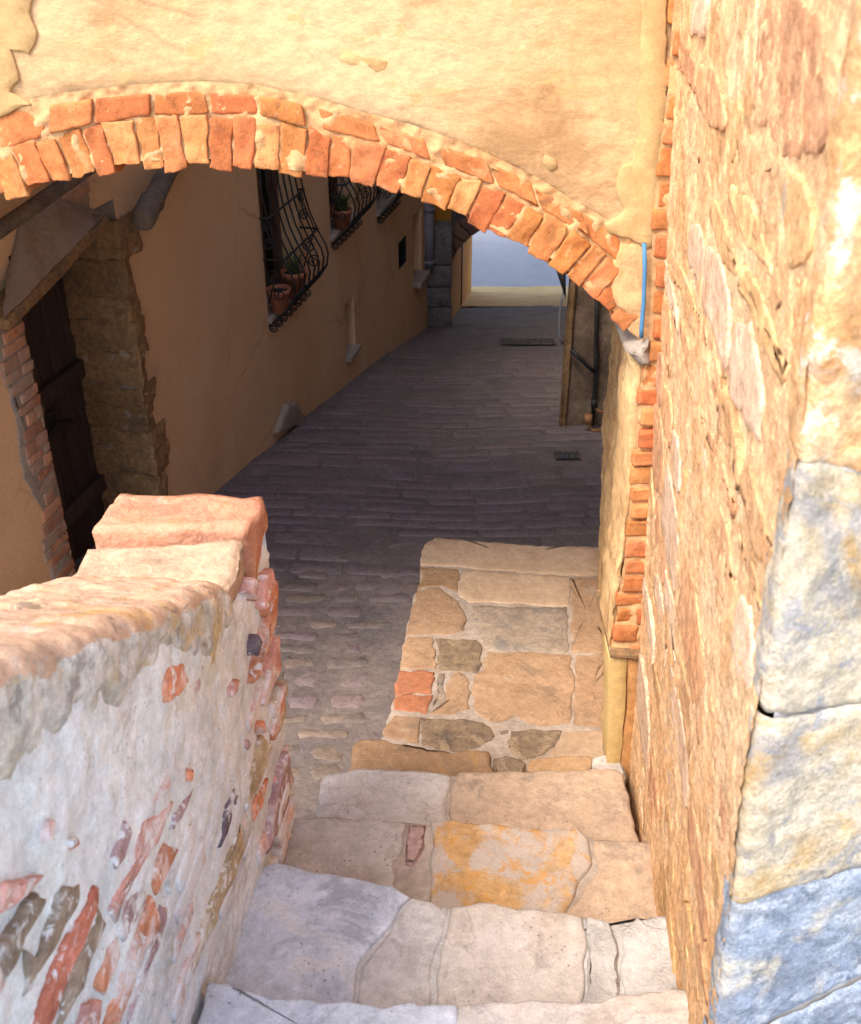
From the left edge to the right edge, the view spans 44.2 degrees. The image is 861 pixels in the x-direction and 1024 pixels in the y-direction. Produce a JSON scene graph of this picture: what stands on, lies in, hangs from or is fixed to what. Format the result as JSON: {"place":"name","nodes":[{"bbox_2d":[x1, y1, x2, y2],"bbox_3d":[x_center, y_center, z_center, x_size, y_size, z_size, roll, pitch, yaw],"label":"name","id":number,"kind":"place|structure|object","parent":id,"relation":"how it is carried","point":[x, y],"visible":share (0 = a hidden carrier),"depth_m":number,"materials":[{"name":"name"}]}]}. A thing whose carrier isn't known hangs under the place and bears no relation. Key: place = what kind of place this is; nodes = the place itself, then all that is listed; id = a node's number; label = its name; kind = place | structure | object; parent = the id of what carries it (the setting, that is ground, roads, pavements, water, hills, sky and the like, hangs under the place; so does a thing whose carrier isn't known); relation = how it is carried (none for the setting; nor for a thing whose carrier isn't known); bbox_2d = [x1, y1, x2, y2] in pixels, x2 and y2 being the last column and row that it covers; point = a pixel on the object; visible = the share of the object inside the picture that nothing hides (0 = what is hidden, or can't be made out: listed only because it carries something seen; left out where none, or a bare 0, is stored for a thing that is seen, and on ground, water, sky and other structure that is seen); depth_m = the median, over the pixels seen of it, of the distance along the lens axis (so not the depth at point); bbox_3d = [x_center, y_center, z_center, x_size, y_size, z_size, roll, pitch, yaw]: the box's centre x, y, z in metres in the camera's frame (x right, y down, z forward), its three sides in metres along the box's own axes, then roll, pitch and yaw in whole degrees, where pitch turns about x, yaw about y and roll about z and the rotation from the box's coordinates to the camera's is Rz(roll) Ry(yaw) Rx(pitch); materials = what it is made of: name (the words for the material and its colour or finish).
{"place":"outdoors","nodes":[
{"label":"outdoors","id":0,"kind":"place"},
{"bbox_2d":[74,305,602,818],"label":"alley floor","id":1,"kind":"structure","parent":0,"point":[366,485],"depth_m":6.92,"materials":[{"name":"grey stone"}]},
{"bbox_2d":[0,495,295,1023],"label":"parapet wall","id":2,"kind":"structure","parent":1,"relation":"on","point":[147,806],"depth_m":2.00,"materials":[{"name":"stone"}]},
{"bbox_2d":[0,162,430,594],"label":"plastered house","id":3,"kind":"structure","parent":1,"relation":"on","point":[152,344],"depth_m":6.05,"materials":[{"name":"brown paint"}]},
{"bbox_2d":[8,255,106,560],"bbox_3d":[-1.990,-0.525,5.386,0.085,2.072,0.954,7,32,11],"label":"door","id":4,"kind":"structure","parent":3,"relation":"in","point":[58,373],"depth_m":5.68,"materials":[{"name":"brown wood"}]},
{"bbox_2d":[266,284,290,313],"bbox_3d":[-1.072,-1.505,7.525,0.177,0.170,0.177,0,31,0],"label":"flower pot","id":5,"kind":"object","parent":3,"relation":"on","point":[279,307],"visible":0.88,"depth_m":7.49,"materials":[{"name":"ceramic"}]},
{"bbox_2d":[256,167,306,322],"bbox_3d":[-1.152,-2.227,7.413,0.251,1.613,0.793,7,32,11],"label":"window","id":6,"kind":"structure","parent":3,"relation":"in","point":[269,254],"depth_m":7.75,"materials":[{"name":"black wood"}]},
{"bbox_2d":[279,247,306,297],"bbox_3d":[-1.021,-1.760,7.748,0.265,0.373,0.288,0,31,0],"label":"flower pot","id":7,"kind":"object","parent":3,"relation":"on","point":[286,277],"visible":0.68,"depth_m":7.72,"materials":[{"name":"ceramic"}]},
{"bbox_2d":[329,191,351,229],"bbox_3d":[-0.730,-2.485,8.736,0.227,0.304,0.240,0,31,0],"label":"flower pot","id":8,"kind":"object","parent":3,"relation":"on","point":[342,225],"visible":0.77,"depth_m":8.72,"materials":[{"name":"ceramic"}]},
{"bbox_2d":[328,175,356,240],"bbox_3d":[-0.828,-2.838,8.713,0.253,1.022,0.743,7,32,11],"label":"window","id":9,"kind":"structure","parent":3,"relation":"in","point":[333,189],"depth_m":9.04,"materials":[{"name":"grey wood"}]},
{"bbox_2d":[376,185,396,215],"bbox_3d":[-0.521,-3.459,9.905,0.252,1.202,0.694,7,32,11],"label":"window","id":10,"kind":"structure","parent":3,"relation":"in","point":[383,203],"depth_m":10.21,"materials":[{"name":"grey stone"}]},
{"bbox_2d":[273,401,306,433],"bbox_3d":[-1.110,-0.707,8.146,0.145,0.362,0.701,7,32,11],"label":"corner stone","id":11,"kind":"object","parent":1,"relation":"on","point":[291,415],"visible":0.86,"depth_m":8.01,"materials":[{"name":"grey stone"}]},
{"bbox_2d":[0,0,680,793],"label":"arch wall","id":12,"kind":"structure","parent":1,"relation":"on","point":[542,128],"depth_m":2.75,"materials":[{"name":"paint"}]},
{"bbox_2d":[639,243,646,337],"bbox_3d":[0.593,-0.615,2.963,0.032,0.275,0.012,0,31,0],"label":"conduit","id":13,"kind":"object","parent":12,"relation":"attached to","point":[644,284],"visible":1,"depth_m":2.95,"materials":[{"name":"blue plastic"}]},
{"bbox_2d":[424,201,452,327],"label":"stone pier","id":14,"kind":"structure","parent":1,"relation":"on","point":[438,235],"depth_m":12.23,"materials":[{"name":"stone"}]},
{"bbox_2d":[198,537,688,1023],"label":"stone staircase","id":15,"kind":"structure","parent":1,"relation":"on","point":[465,846],"depth_m":3.17,"materials":[{"name":"beige stone"}]},
{"bbox_2d":[434,206,479,318],"bbox_3d":[0.499,-5.809,12.415,9.002,8.201,2.951,0,31,0],"label":"gateway","id":16,"kind":"object","parent":1,"relation":"on","point":[464,231],"visible":0.11,"depth_m":13.06,"materials":[{"name":"paint"}]},
{"bbox_2d":[499,338,556,344],"bbox_3d":[1.050,-1.847,11.493,0.600,0.084,0.350,0,31,0],"label":"drain cover","id":17,"kind":"object","parent":1,"relation":"on","point":[527,341],"visible":1,"depth_m":11.46,"materials":[{"name":"metal"}]},
{"bbox_2d":[553,452,580,457],"bbox_3d":[0.970,-0.406,7.540,0.180,0.030,0.140,0,31,0],"label":"drain cover","id":18,"kind":"object","parent":1,"relation":"on","point":[566,455],"visible":1,"depth_m":7.53,"materials":[{"name":"metal"}]},
{"bbox_2d":[556,270,612,426],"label":"stone house","id":19,"kind":"structure","parent":1,"relation":"on","point":[587,349],"depth_m":7.91,"materials":[{"name":"brown paint"}]},
{"bbox_2d":[558,290,563,344],"bbox_3d":[0.959,-1.420,7.731,0.055,0.434,0.018,0,31,0],"label":"hanging cable","id":20,"kind":"object","parent":19,"relation":"hanging from","point":[559,320],"visible":1,"depth_m":7.73,"materials":[{"name":"metal"}]},
{"bbox_2d":[584,398,603,431],"bbox_3d":[1.240,-0.732,8.021,0.158,0.265,0.063,0,31,0],"label":"water pipe","id":21,"kind":"object","parent":1,"relation":"on","point":[588,416],"visible":0.9,"depth_m":8.01,"materials":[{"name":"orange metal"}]},
{"bbox_2d":[629,0,860,1023],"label":"rubble wall","id":22,"kind":"structure","parent":1,"relation":"on","point":[745,782],"depth_m":1.80,"materials":[{"name":"beige stone"}]},
{"bbox_2d":[485,537,541,545],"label":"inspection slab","id":23,"kind":"structure","parent":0,"point":[534,541],"depth_m":6.21,"materials":[{"name":"grey stone"}]},
{"bbox_2d":[462,286,567,305],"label":"gateway floor","id":24,"kind":"structure","parent":0,"point":[513,296],"depth_m":15.06,"materials":[{"name":"beige stone"}]},
{"bbox_2d":[471,230,568,286],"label":"sky","id":25,"kind":"structure","parent":0,"point":[498,261],"depth_m":16.82,"materials":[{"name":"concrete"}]}
]}

